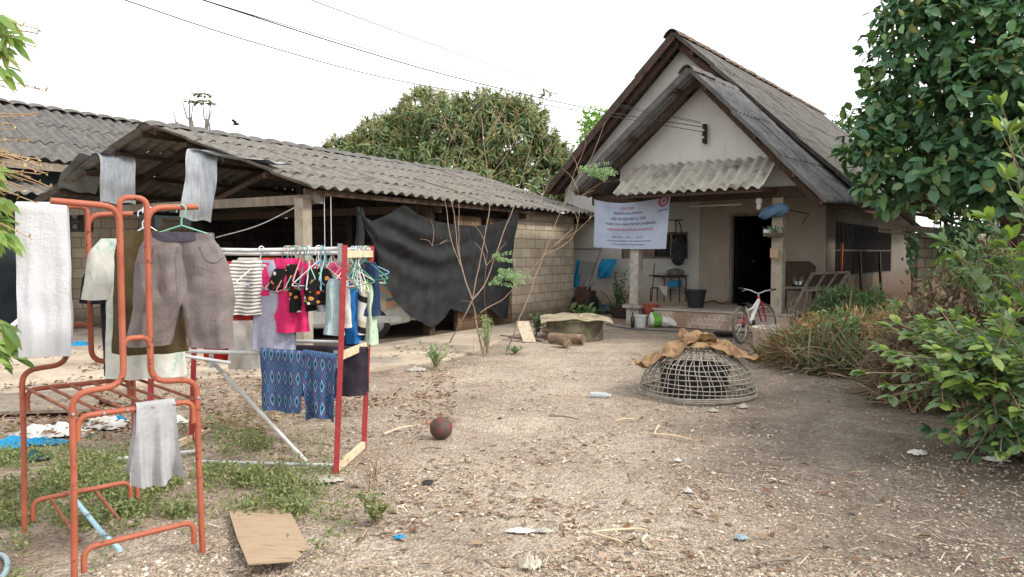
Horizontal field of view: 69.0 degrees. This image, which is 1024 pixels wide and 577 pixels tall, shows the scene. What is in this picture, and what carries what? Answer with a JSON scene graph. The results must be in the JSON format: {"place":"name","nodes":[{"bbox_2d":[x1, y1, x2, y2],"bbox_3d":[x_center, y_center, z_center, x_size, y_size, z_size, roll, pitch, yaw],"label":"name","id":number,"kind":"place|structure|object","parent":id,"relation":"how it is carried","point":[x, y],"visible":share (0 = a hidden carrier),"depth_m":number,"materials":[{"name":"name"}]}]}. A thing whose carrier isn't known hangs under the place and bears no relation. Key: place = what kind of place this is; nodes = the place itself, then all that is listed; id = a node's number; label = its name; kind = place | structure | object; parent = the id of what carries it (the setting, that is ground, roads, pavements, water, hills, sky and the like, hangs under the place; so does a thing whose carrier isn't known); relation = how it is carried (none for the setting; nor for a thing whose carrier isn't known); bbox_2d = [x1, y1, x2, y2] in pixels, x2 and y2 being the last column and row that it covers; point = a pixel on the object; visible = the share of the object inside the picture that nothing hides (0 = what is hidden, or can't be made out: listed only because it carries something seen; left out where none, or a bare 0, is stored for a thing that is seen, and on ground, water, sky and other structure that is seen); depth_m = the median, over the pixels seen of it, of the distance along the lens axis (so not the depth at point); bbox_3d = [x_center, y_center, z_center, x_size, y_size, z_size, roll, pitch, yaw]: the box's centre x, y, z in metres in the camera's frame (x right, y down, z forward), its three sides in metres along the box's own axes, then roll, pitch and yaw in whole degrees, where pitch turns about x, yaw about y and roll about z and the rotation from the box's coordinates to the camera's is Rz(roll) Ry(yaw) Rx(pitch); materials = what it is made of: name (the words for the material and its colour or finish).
{"place":"outdoors","nodes":[
{"label":"outdoors","id":0,"kind":"place"},
{"bbox_2d":[0,98,190,325],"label":"neighbour house","id":1,"kind":"structure","parent":0,"point":[61,139],"depth_m":15.99,"materials":[{"name":"grey stone"}]},
{"bbox_2d":[97,318,514,345],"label":"earth floor","id":2,"kind":"structure","parent":0,"point":[410,329],"depth_m":14.00,"materials":[{"name":"soil"}]},
{"bbox_2d":[313,260,415,338],"bbox_3d":[-3.579,0.175,13.151,3.615,1.374,1.550,-1,3,-15],"label":"parked car","id":3,"kind":"object","parent":2,"relation":"on","point":[387,318],"visible":0.09,"depth_m":12.76,"materials":[{"name":"grey metal"}]},
{"bbox_2d":[312,258,397,310],"bbox_3d":[-3.553,-0.067,13.157,3.596,0.960,1.660,-1,3,-15],"label":"car cover","id":4,"kind":"object","parent":3,"relation":"on","point":[386,300],"visible":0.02,"depth_m":12.71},
{"bbox_2d":[0,0,1019,232],"label":"sky","id":5,"kind":"structure","parent":0,"point":[120,58],"materials":[{"name":"white"}]},
{"bbox_2d":[0,299,1023,576],"bbox_3d":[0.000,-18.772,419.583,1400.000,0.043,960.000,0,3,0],"label":"ground","id":6,"kind":"structure","parent":0,"point":[50,543],"depth_m":5.12,"materials":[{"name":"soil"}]},
{"bbox_2d":[0,435,29,449],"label":"blue tarp","id":7,"kind":"object","parent":6,"relation":"on","point":[12,439],"visible":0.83,"depth_m":5.76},
{"bbox_2d":[0,15,52,374],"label":"mango sapling","id":8,"kind":"object","parent":6,"relation":"on","point":[10,343],"visible":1,"depth_m":3.71,"materials":[{"name":"green plant"}]},
{"bbox_2d":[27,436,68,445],"bbox_3d":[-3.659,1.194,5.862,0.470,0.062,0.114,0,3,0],"label":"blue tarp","id":9,"kind":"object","parent":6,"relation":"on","point":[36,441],"visible":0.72,"depth_m":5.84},
{"bbox_2d":[0,390,98,414],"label":"wooden board","id":10,"kind":"object","parent":6,"relation":"on","point":[9,403],"visible":0.5,"depth_m":7.19,"materials":[{"name":"wood"}]},
{"bbox_2d":[7,422,95,438],"bbox_3d":[-3.817,1.162,6.170,0.695,0.113,0.289,0,3,0],"label":"plastic sacking","id":11,"kind":"object","parent":6,"relation":"on","point":[33,429],"visible":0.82,"depth_m":6.11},
{"bbox_2d":[81,415,131,429],"bbox_3d":[-3.508,1.157,6.468,0.535,0.095,0.279,0,3,0],"label":"plastic sacking","id":12,"kind":"object","parent":6,"relation":"on","point":[112,420],"visible":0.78,"depth_m":6.42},
{"bbox_2d":[11,195,205,576],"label":"clothes rack","id":13,"kind":"object","parent":6,"relation":"on","point":[117,212],"visible":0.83,"depth_m":3.62,"materials":[{"name":"orange metal"}]},
{"bbox_2d":[15,201,73,357],"bbox_3d":[-2.464,-0.046,3.921,0.252,0.818,0.077,-1,3,-19],"label":"towel","id":14,"kind":"object","parent":13,"relation":"hanging from","point":[45,316],"visible":0.97,"depth_m":3.91,"materials":[{"name":"fabric"}]},
{"bbox_2d":[79,274,105,375],"bbox_3d":[-2.257,0.171,4.288,0.402,0.686,0.130,-2,4,-41],"label":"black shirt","id":15,"kind":"object","parent":13,"relation":"hanging from","point":[102,303],"visible":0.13,"depth_m":4.23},
{"bbox_2d":[110,207,156,250],"bbox_3d":[-1.903,-0.315,3.889,0.359,0.236,0.009,-1,3,-15],"label":"coat hanger","id":16,"kind":"object","parent":13,"relation":"hanging from","point":[138,230],"visible":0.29,"depth_m":3.88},
{"bbox_2d":[111,231,188,355],"bbox_3d":[-1.902,0.021,3.907,0.376,0.646,0.140,-1,3,-13],"label":"olive top","id":17,"kind":"object","parent":16,"relation":"hanging from","point":[133,240],"visible":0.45,"depth_m":3.85,"materials":[{"name":"fabric"}]},
{"bbox_2d":[126,398,184,488],"bbox_3d":[-1.712,0.743,3.572,0.114,0.415,0.231,3,4,43],"label":"grey cloth","id":18,"kind":"object","parent":13,"relation":"hanging from","point":[154,457],"visible":1,"depth_m":3.56,"materials":[{"name":"fabric"}]},
{"bbox_2d":[160,204,211,235],"bbox_3d":[-1.601,-0.330,3.608,0.278,0.157,0.009,0,3,-7],"label":"coat hanger","id":19,"kind":"object","parent":13,"relation":"hanging from","point":[182,217],"visible":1,"depth_m":3.61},
{"bbox_2d":[126,232,235,348],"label":"shorts","id":20,"kind":"object","parent":19,"relation":"hanging from","point":[191,277],"visible":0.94,"depth_m":3.61,"materials":[{"name":"fabric"}]},
{"label":"coat hanger","id":21,"kind":"object","parent":13,"relation":"hanging from","visible":0},
{"bbox_2d":[81,238,186,379],"bbox_3d":[-2.038,0.097,4.128,0.623,0.804,0.148,-1,3,-21],"label":"shirt","id":22,"kind":"object","parent":21,"relation":"hanging from","point":[99,277],"visible":0.31,"depth_m":4.06,"materials":[{"name":"fabric"}]},
{"bbox_2d":[0,409,358,576],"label":"creeping weeds","id":23,"kind":"object","parent":6,"relation":"on","point":[59,475],"visible":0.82,"depth_m":4.68,"materials":[{"name":"green plant"}]},
{"bbox_2d":[172,93,216,129],"bbox_3d":[-10.124,-2.985,23.899,1.433,6.656,0.722,0,3,0],"label":"umbel plant","id":24,"kind":"object","parent":6,"relation":"on","point":[207,122],"visible":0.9,"depth_m":23.74,"materials":[{"name":"green plant"}]},
{"bbox_2d":[147,243,373,473],"bbox_3d":[-1.835,0.462,5.458,1.574,1.570,0.703,0,3,8],"label":"drying rack","id":25,"kind":"object","parent":6,"relation":"on","point":[342,252],"visible":0.65,"depth_m":5.25,"materials":[{"name":"metal"}]},
{"bbox_2d":[228,320,260,369],"bbox_3d":[-1.965,0.294,5.498,0.274,0.606,0.161,0,3,0],"label":"white shirt","id":26,"kind":"object","parent":25,"relation":"hanging from","point":[242,334],"visible":0.23,"depth_m":5.46,"materials":[{"name":"fabric"}]},
{"bbox_2d":[236,246,263,284],"bbox_3d":[-1.740,-0.158,5.138,0.008,0.277,0.381,7,1,29],"label":"coat hanger","id":27,"kind":"object","parent":25,"relation":"hanging from","point":[248,270],"visible":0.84,"depth_m":5.05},
{"bbox_2d":[228,260,265,314],"bbox_3d":[-1.802,-0.008,5.125,0.486,0.377,0.149,0,3,0],"label":"striped shirt","id":28,"kind":"object","parent":27,"relation":"hanging from","point":[248,302],"visible":0.48,"depth_m":5.08,"materials":[{"name":"fabric"}]},
{"bbox_2d":[260,348,337,422],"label":"patterned shorts","id":29,"kind":"object","parent":25,"relation":"hanging from","point":[291,379],"visible":1,"depth_m":5.02,"materials":[{"name":"fabric"}]},
{"bbox_2d":[292,245,340,286],"bbox_3d":[-1.312,-0.156,5.060,0.381,0.277,0.009,-2,3,-35],"label":"coat hanger","id":30,"kind":"object","parent":25,"relation":"hanging from","point":[312,266],"visible":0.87,"depth_m":5.04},
{"bbox_2d":[304,268,332,304],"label":"floral shorts","id":31,"kind":"object","parent":30,"relation":"hanging from","point":[314,294],"visible":0.7,"depth_m":5.02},
{"bbox_2d":[319,245,325,285],"bbox_3d":[-1.268,-0.157,5.031,0.011,0.277,0.381,-1,-8,-5],"label":"coat hanger","id":32,"kind":"object","parent":25,"relation":"hanging from","point":[322,265],"visible":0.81,"depth_m":5.00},
{"bbox_2d":[323,278,344,335],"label":"pale blue shorts","id":33,"kind":"object","parent":32,"relation":"hanging from","point":[332,309],"visible":0.88,"depth_m":5.02,"materials":[{"name":"fabric"}]},
{"bbox_2d":[295,345,368,396],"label":"dark trousers","id":34,"kind":"object","parent":25,"relation":"hanging from","point":[355,382],"visible":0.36,"depth_m":5.42,"materials":[{"name":"grey fabric"}]},
{"bbox_2d":[334,265,371,286],"bbox_3d":[-1.195,-0.147,5.351,0.381,0.277,0.008,-10,4,-19],"label":"coat hanger","id":35,"kind":"object","parent":25,"relation":"hanging from","point":[358,271],"visible":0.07,"depth_m":5.37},
{"bbox_2d":[345,280,351,327],"bbox_3d":[-1.214,0.113,5.362,0.130,0.339,0.090,0,3,0],"label":"white vest","id":36,"kind":"object","parent":35,"relation":"hanging from","point":[348,322],"visible":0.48,"depth_m":5.33,"materials":[{"name":"fabric"}]},
{"bbox_2d":[347,246,385,283],"bbox_3d":[-1.099,-0.187,5.630,0.381,0.277,0.008,8,-2,-41],"label":"coat hanger","id":37,"kind":"object","parent":25,"relation":"hanging from","point":[368,260],"visible":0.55,"depth_m":5.62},
{"bbox_2d":[364,284,378,344],"bbox_3d":[-1.086,0.195,5.658,0.119,0.466,0.119,1,3,25],"label":"pale green top","id":38,"kind":"object","parent":37,"relation":"hanging from","point":[370,338],"visible":0.78,"depth_m":5.61,"materials":[{"name":"green fabric"}]},
{"bbox_2d":[354,246,386,281],"bbox_3d":[-1.108,-0.187,5.630,0.381,0.277,0.008,-8,-5,26],"label":"coat hanger","id":39,"kind":"object","parent":25,"relation":"hanging from","point":[376,268],"visible":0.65,"depth_m":5.59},
{"bbox_2d":[363,262,380,315],"bbox_3d":[-1.066,0.005,5.652,0.140,0.406,0.120,0,3,0],"label":"navy shirt","id":40,"kind":"object","parent":39,"relation":"hanging from","point":[371,270],"visible":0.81,"depth_m":5.61,"materials":[{"name":"fabric"}]},
{"label":"coat hanger","id":41,"kind":"object","parent":25,"relation":"hanging from","visible":0},
{"bbox_2d":[247,260,295,349],"bbox_3d":[-1.645,0.116,5.142,0.447,0.627,0.131,0,3,0],"label":"lilac shirt","id":42,"kind":"object","parent":41,"relation":"hanging from","point":[265,334],"visible":0.41,"depth_m":5.10,"materials":[{"name":"purple fabric"}]},
{"bbox_2d":[261,258,313,332],"bbox_3d":[-1.544,0.047,5.112,0.439,0.508,0.140,0,3,0],"label":"pink shirt","id":43,"kind":"object","parent":41,"relation":"hanging from","point":[286,320],"visible":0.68,"depth_m":5.07,"materials":[{"name":"fabric"}]},
{"bbox_2d":[268,264,317,312],"bbox_3d":[-1.456,-0.004,5.098,0.408,0.326,0.138,-1,3,-14],"label":"floral shirt","id":44,"kind":"object","parent":41,"relation":"hanging from","point":[295,300],"visible":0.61,"depth_m":5.04,"materials":[{"name":"fabric"}]},
{"label":"coat hanger","id":45,"kind":"object","parent":25,"relation":"hanging from","visible":0},
{"bbox_2d":[345,281,363,343],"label":"hanging clothes","id":46,"kind":"object","parent":45,"relation":"hanging from","point":[352,337],"visible":0.38,"depth_m":5.61,"materials":[{"name":"fabric"}]},
{"bbox_2d":[357,281,373,334],"bbox_3d":[-1.118,0.145,5.662,0.149,0.405,0.141,0,3,0],"label":"school vest","id":47,"kind":"object","parent":45,"relation":"hanging from","point":[362,306],"visible":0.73,"depth_m":5.60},
{"bbox_2d":[194,460,332,466],"bbox_3d":[-1.725,1.229,5.232,1.051,0.024,0.024,0,3,6],"label":"plastic pipe","id":48,"kind":"object","parent":6,"relation":"on","point":[288,463],"visible":0.54,"depth_m":5.21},
{"bbox_2d":[229,506,311,564],"bbox_3d":[-1.267,1.268,3.889,0.319,0.058,0.950,-1,3,-26],"label":"plywood sheet","id":49,"kind":"object","parent":6,"relation":"on","point":[262,538],"visible":0.95,"depth_m":3.84,"materials":[{"name":"wood"}]},
{"bbox_2d":[0,320,545,392],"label":"concrete yard","id":50,"kind":"structure","parent":6,"relation":"on","point":[462,342],"depth_m":10.37,"materials":[{"name":"concrete"}]},
{"bbox_2d":[33,120,593,344],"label":"open shed","id":51,"kind":"structure","parent":50,"relation":"on","point":[249,194],"depth_m":15.03,"materials":[{"name":"concrete"}]},
{"bbox_2d":[58,153,99,193],"bbox_3d":[-7.748,-2.082,13.547,1.064,0.664,0.639,2,3,35],"label":"zinc sheet","id":52,"kind":"object","parent":51,"relation":"hanging from","point":[85,184],"visible":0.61,"depth_m":13.65,"materials":[{"name":"metal"}]},
{"bbox_2d":[91,153,135,203],"bbox_3d":[-7.042,-1.920,13.125,0.523,0.922,1.295,-2,4,-38],"label":"zinc sheet","id":53,"kind":"object","parent":51,"relation":"hanging from","point":[117,177],"visible":0.88,"depth_m":12.73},
{"bbox_2d":[179,148,292,222],"bbox_3d":[-4.075,-1.560,11.167,1.772,1.132,0.485,1,3,14],"label":"zinc sheet","id":54,"kind":"object","parent":51,"relation":"hanging from","point":[200,184],"visible":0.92,"depth_m":11.28,"materials":[{"name":"metal"}]},
{"bbox_2d":[352,205,518,327],"bbox_3d":[-1.155,-0.412,13.417,0.326,2.262,4.770,2,3,33],"label":"shade net","id":55,"kind":"object","parent":51,"relation":"hanging from","point":[425,284],"visible":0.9,"depth_m":13.16,"materials":[{"name":"fabric"}]},
{"bbox_2d":[356,446,382,488],"bbox_3d":[-0.904,1.137,4.754,0.194,0.272,0.106,0,3,0],"label":"weed tuft","id":56,"kind":"object","parent":6,"relation":"on","point":[375,470],"visible":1,"depth_m":4.74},
{"bbox_2d":[352,486,396,521],"bbox_3d":[-0.765,1.203,4.114,0.248,0.205,0.204,0,3,0],"label":"weed tuft","id":57,"kind":"object","parent":6,"relation":"on","point":[374,508],"visible":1,"depth_m":4.12,"materials":[{"name":"green plant"}]},
{"bbox_2d":[418,340,451,367],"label":"weed tuft","id":58,"kind":"object","parent":6,"relation":"on","point":[433,353],"visible":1,"depth_m":9.67,"materials":[{"name":"green plant"}]},
{"bbox_2d":[430,417,451,439],"bbox_3d":[-0.575,1.134,6.047,0.184,0.184,0.184,0,3,0],"label":"football","id":59,"kind":"object","parent":6,"relation":"on","point":[440,428],"visible":1,"depth_m":5.98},
{"bbox_2d":[319,80,574,212],"bbox_3d":[-2.149,-3.335,25.349,9.280,7.215,6.649,0,3,0],"label":"mango tree","id":60,"kind":"object","parent":6,"relation":"on","point":[391,135],"visible":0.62,"depth_m":23.73,"materials":[{"name":"green plant"}]},
{"bbox_2d":[477,315,494,354],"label":"weed tuft","id":61,"kind":"object","parent":6,"relation":"on","point":[487,333],"visible":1,"depth_m":10.92,"materials":[{"name":"green plant"}]},
{"bbox_2d":[0,345,1019,573],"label":"dry leaves","id":62,"kind":"object","parent":6,"relation":"on","point":[436,415],"visible":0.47,"depth_m":6.63,"materials":[{"name":"brown plant"}]},
{"bbox_2d":[423,100,627,354],"bbox_3d":[0.171,-0.840,11.550,3.041,4.134,1.597,0,3,0],"label":"bare shrub","id":63,"kind":"object","parent":6,"relation":"on","point":[508,275],"visible":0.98,"depth_m":10.92,"materials":[{"name":"brown plant"}]},
{"bbox_2d":[516,321,535,341],"bbox_3d":[0.237,0.725,12.602,0.193,0.334,0.365,-2,3,-29],"label":"tile board","id":64,"kind":"object","parent":6,"relation":"on","point":[525,330],"visible":1,"depth_m":12.59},
{"bbox_2d":[518,552,541,570],"bbox_3d":[0.083,1.296,3.569,0.116,0.077,0.104,1,3,18],"label":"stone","id":65,"kind":"object","parent":6,"relation":"on","point":[530,562],"visible":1,"depth_m":3.55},
{"bbox_2d":[547,332,584,344],"bbox_3d":[0.893,0.823,12.272,0.620,0.170,0.170,2,3,29],"label":"log","id":66,"kind":"object","parent":6,"relation":"on","point":[573,338],"visible":0.94,"depth_m":12.18,"materials":[{"name":"brown wood"}]},
{"bbox_2d":[546,316,603,340],"bbox_3d":[1.100,0.683,13.098,1.050,0.370,1.050,0,3,0],"label":"concrete ring","id":67,"kind":"object","parent":6,"relation":"on","point":[591,330],"visible":0.52,"depth_m":12.65,"materials":[{"name":"concrete"}]},
{"bbox_2d":[539,312,612,323],"bbox_3d":[1.099,0.513,13.090,1.221,0.127,1.100,0,3,0],"label":"tank lid","id":68,"kind":"object","parent":67,"relation":"on","point":[563,316],"visible":1,"depth_m":12.75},
{"bbox_2d":[571,274,598,313],"bbox_3d":[1.764,0.138,17.849,0.560,0.994,0.480,2,3,37],"label":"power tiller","id":69,"kind":"object","parent":6,"relation":"on","point":[583,295],"visible":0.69,"depth_m":17.74,"materials":[{"name":"brown metal"}]},
{"bbox_2d":[571,106,606,148],"bbox_3d":[3.141,-3.327,27.902,1.912,6.956,1.502,0,3,0],"label":"leafy tree","id":70,"kind":"object","parent":6,"relation":"on","point":[589,123],"visible":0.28,"depth_m":27.54,"materials":[{"name":"green plant"}]},
{"bbox_2d":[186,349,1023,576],"bbox_3d":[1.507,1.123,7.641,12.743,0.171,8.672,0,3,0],"label":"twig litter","id":71,"kind":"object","parent":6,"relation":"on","point":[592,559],"visible":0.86,"depth_m":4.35,"materials":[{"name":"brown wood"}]},
{"bbox_2d":[601,269,629,318],"bbox_3d":[2.398,0.112,17.071,0.772,1.127,0.540,0,3,0],"label":"potted plant","id":72,"kind":"object","parent":6,"relation":"on","point":[617,310],"visible":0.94,"depth_m":16.99,"materials":[{"name":"green plant"}]},
{"bbox_2d":[591,527,648,545],"bbox_3d":[0.572,1.300,3.904,0.308,0.014,0.232,0,3,0],"label":"peeled stick","id":73,"kind":"object","parent":6,"relation":"on","point":[595,532],"visible":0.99,"depth_m":3.97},
{"bbox_2d":[648,312,676,326],"bbox_3d":[3.064,0.623,15.050,0.640,0.291,0.410,0,3,0],"label":"rice sack","id":74,"kind":"object","parent":6,"relation":"on","point":[655,320],"visible":0.99,"depth_m":14.93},
{"bbox_2d":[658,360,730,398],"bbox_3d":[1.950,0.966,7.986,0.760,0.300,0.760,0,3,0],"label":"black tub","id":75,"kind":"object","parent":6,"relation":"on","point":[693,378],"visible":0.65,"depth_m":7.71,"materials":[{"name":"plastic"}]},
{"bbox_2d":[638,347,757,404],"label":"bamboo coop","id":76,"kind":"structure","parent":6,"relation":"on","point":[732,359],"depth_m":7.57,"materials":[{"name":"wicker"}]},
{"bbox_2d":[633,334,711,368],"bbox_3d":[1.688,0.653,7.852,0.824,0.345,0.382,-1,3,-13],"label":"woven sack","id":77,"kind":"object","parent":76,"relation":"on","point":[674,349],"visible":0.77,"depth_m":7.81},
{"bbox_2d":[674,328,716,345],"bbox_3d":[1.974,0.524,7.886,0.403,0.189,0.383,0,3,-10],"label":"sack bundle","id":78,"kind":"object","parent":76,"relation":"on","point":[705,336],"visible":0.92,"depth_m":7.74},
{"bbox_2d":[683,330,762,362],"bbox_3d":[2.212,0.612,7.884,0.793,0.342,0.603,0,3,8],"label":"woven sack","id":79,"kind":"object","parent":76,"relation":"on","point":[727,347],"visible":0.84,"depth_m":7.71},
{"bbox_2d":[543,28,936,331],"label":"village house","id":80,"kind":"structure","parent":6,"relation":"on","point":[740,161],"depth_m":15.79,"materials":[{"name":"paint"}]},
{"bbox_2d":[125,0,701,131],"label":"power cable","id":81,"kind":"object","parent":80,"relation":"attached to","point":[376,75],"visible":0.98,"depth_m":9.66,"materials":[{"name":"black plastic"}]},
{"bbox_2d":[202,0,700,126],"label":"power cable","id":82,"kind":"object","parent":80,"relation":"attached to","point":[427,69],"visible":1,"depth_m":9.88,"materials":[{"name":"black plastic"}]},
{"bbox_2d":[204,0,700,123],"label":"power cable","id":83,"kind":"object","parent":80,"relation":"attached to","point":[421,64],"visible":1,"depth_m":9.69,"materials":[{"name":"black plastic"}]},
{"bbox_2d":[311,0,698,121],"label":"power cable","id":84,"kind":"object","parent":80,"relation":"attached to","point":[478,60],"visible":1,"depth_m":9.71,"materials":[{"name":"black plastic"}]},
{"bbox_2d":[597,259,616,278],"bbox_3d":[2.285,-0.466,18.123,0.521,0.503,0.278,2,3,35],"label":"blue tarp","id":85,"kind":"object","parent":80,"relation":"hanging from","point":[606,267],"visible":1,"depth_m":18.06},
{"bbox_2d":[592,196,670,248],"bbox_3d":[2.390,-1.550,15.644,2.138,1.447,0.221,2,3,37],"label":"banner","id":86,"kind":"object","parent":80,"relation":"attached to","point":[639,225],"visible":1,"depth_m":15.48,"materials":[{"name":"white plastic"}]},
{"bbox_2d":[622,232,687,258],"bbox_3d":[3.399,-1.023,17.743,1.740,0.640,0.063,2,3,37],"label":"window","id":87,"kind":"structure","parent":80,"relation":"in","point":[647,253],"depth_m":17.62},
{"bbox_2d":[648,275,687,302],"bbox_3d":[3.612,0.000,17.228,0.800,0.612,0.420,2,3,37],"label":"table","id":88,"kind":"object","parent":80,"relation":"attached to","point":[674,276],"visible":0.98,"depth_m":17.09,"materials":[{"name":"black plastic"}]},
{"bbox_2d":[668,219,685,265],"bbox_3d":[3.808,-1.056,17.206,0.385,1.072,0.314,0,3,0],"label":"backpack","id":89,"kind":"object","parent":80,"relation":"hanging from","point":[678,250],"visible":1,"depth_m":17.12,"materials":[{"name":"black fabric"}]},
{"bbox_2d":[684,289,706,307],"bbox_3d":[3.772,0.211,15.360,0.485,0.370,0.447,0,3,0],"label":"bucket","id":90,"kind":"object","parent":80,"relation":"on","point":[695,298],"visible":1,"depth_m":15.21,"materials":[{"name":"plastic"}]},
{"bbox_2d":[734,217,754,302],"bbox_3d":[5.325,-0.651,16.878,0.794,1.930,0.149,-3,4,-44],"label":"door","id":91,"kind":"structure","parent":80,"relation":"in","point":[744,235],"depth_m":16.88,"materials":[{"name":"black"}]},
{"bbox_2d":[759,203,789,219],"bbox_3d":[4.834,-1.428,13.749,0.560,0.302,0.236,2,3,37],"label":"cloth bundle","id":92,"kind":"object","parent":80,"relation":"attached to","point":[775,210],"visible":1,"depth_m":13.66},
{"bbox_2d":[785,261,815,290],"bbox_3d":[5.731,-0.255,15.119,0.820,0.600,0.050,2,3,37],"label":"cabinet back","id":93,"kind":"object","parent":80,"relation":"attached to","point":[804,269],"visible":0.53,"depth_m":15.06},
{"bbox_2d":[835,220,890,275],"bbox_3d":[8.815,-0.975,18.615,0.095,1.250,6.200,2,3,37],"label":"side window","id":94,"kind":"structure","parent":80,"relation":"in","point":[866,239],"depth_m":18.22,"materials":[{"name":"glass"}]},
{"bbox_2d":[730,287,775,343],"bbox_3d":[4.126,0.454,12.701,0.652,0.905,1.573,1,3,26],"label":"bicycle","id":95,"kind":"object","parent":6,"relation":"on","point":[756,306],"visible":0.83,"depth_m":12.61,"materials":[{"name":"white metal"}]},
{"bbox_2d":[721,309,863,370],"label":"dry weeds","id":96,"kind":"object","parent":6,"relation":"on","point":[762,344],"visible":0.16,"depth_m":10.06,"materials":[{"name":"brown plant"}]},
{"bbox_2d":[792,271,849,312],"bbox_3d":[6.068,0.241,14.414,0.690,1.132,1.731,3,4,44],"label":"bench","id":97,"kind":"object","parent":6,"relation":"on","point":[827,279],"visible":0.66,"depth_m":14.39,"materials":[{"name":"wood"}]},
{"bbox_2d":[750,287,909,379],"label":"dry weeds","id":98,"kind":"object","parent":6,"relation":"on","point":[819,334],"visible":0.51,"depth_m":9.38,"materials":[{"name":"brown plant"}]},
{"bbox_2d":[783,281,900,322],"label":"dry weeds","id":99,"kind":"object","parent":6,"relation":"on","point":[864,300],"visible":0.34,"depth_m":13.32,"materials":[{"name":"green plant"}]},
{"bbox_2d":[841,273,1005,416],"bbox_3d":[4.344,0.701,7.445,2.014,1.733,2.111,0,3,0],"label":"bush","id":100,"kind":"object","parent":6,"relation":"on","point":[891,341],"visible":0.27,"depth_m":7.32,"materials":[{"name":"brown plant"}]},
{"bbox_2d":[828,0,1023,286],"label":"leaved tree","id":101,"kind":"object","parent":6,"relation":"on","point":[953,157],"visible":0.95,"depth_m":11.56,"materials":[{"name":"green plant"}]},
{"bbox_2d":[878,222,985,300],"bbox_3d":[8.828,-0.313,15.870,4.016,2.092,1.154,-1,3,-22],"label":"lean to","id":102,"kind":"object","parent":6,"relation":"on","point":[926,252],"visible":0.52,"depth_m":15.23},
{"bbox_2d":[901,228,920,295],"bbox_3d":[7.979,-0.240,14.937,0.382,2.039,0.297,0,3,0],"label":"creeper","id":103,"kind":"object","parent":102,"relation":"hanging from","point":[912,243],"visible":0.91,"depth_m":14.89,"materials":[{"name":"green plant"}]},
{"bbox_2d":[935,221,1000,294],"bbox_3d":[9.338,-0.221,15.031,1.625,2.274,0.376,0,3,0],"label":"creeper","id":104,"kind":"object","parent":102,"relation":"hanging from","point":[950,233],"visible":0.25,"depth_m":14.98,"materials":[{"name":"green plant"}]},
{"bbox_2d":[849,268,1023,462],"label":"broadleaf shrub","id":105,"kind":"object","parent":6,"relation":"on","point":[985,369],"visible":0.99,"depth_m":5.33,"materials":[{"name":"green plant"}]},
{"bbox_2d":[867,181,1007,278],"bbox_3d":[11.315,-1.410,16.975,6.207,4.396,2.812,0,3,0],"label":"shady tree","id":106,"kind":"object","parent":6,"relation":"on","point":[946,219],"visible":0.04,"depth_m":17.15,"materials":[{"name":"green plant"}]},
{"bbox_2d":[858,212,1023,404],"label":"bush","id":107,"kind":"object","parent":6,"relation":"on","point":[968,281],"visible":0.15,"depth_m":7.49,"materials":[{"name":"green plant"}]},
{"bbox_2d":[914,381,1023,456],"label":"ground shrub","id":108,"kind":"object","parent":6,"relation":"on","point":[926,429],"visible":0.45,"depth_m":5.53,"materials":[{"name":"green plant"}]},
{"bbox_2d":[925,90,1023,339],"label":"broadleaf sapling","id":109,"kind":"object","parent":6,"relation":"on","point":[1007,232],"visible":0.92,"depth_m":5.52,"materials":[{"name":"green plant"}]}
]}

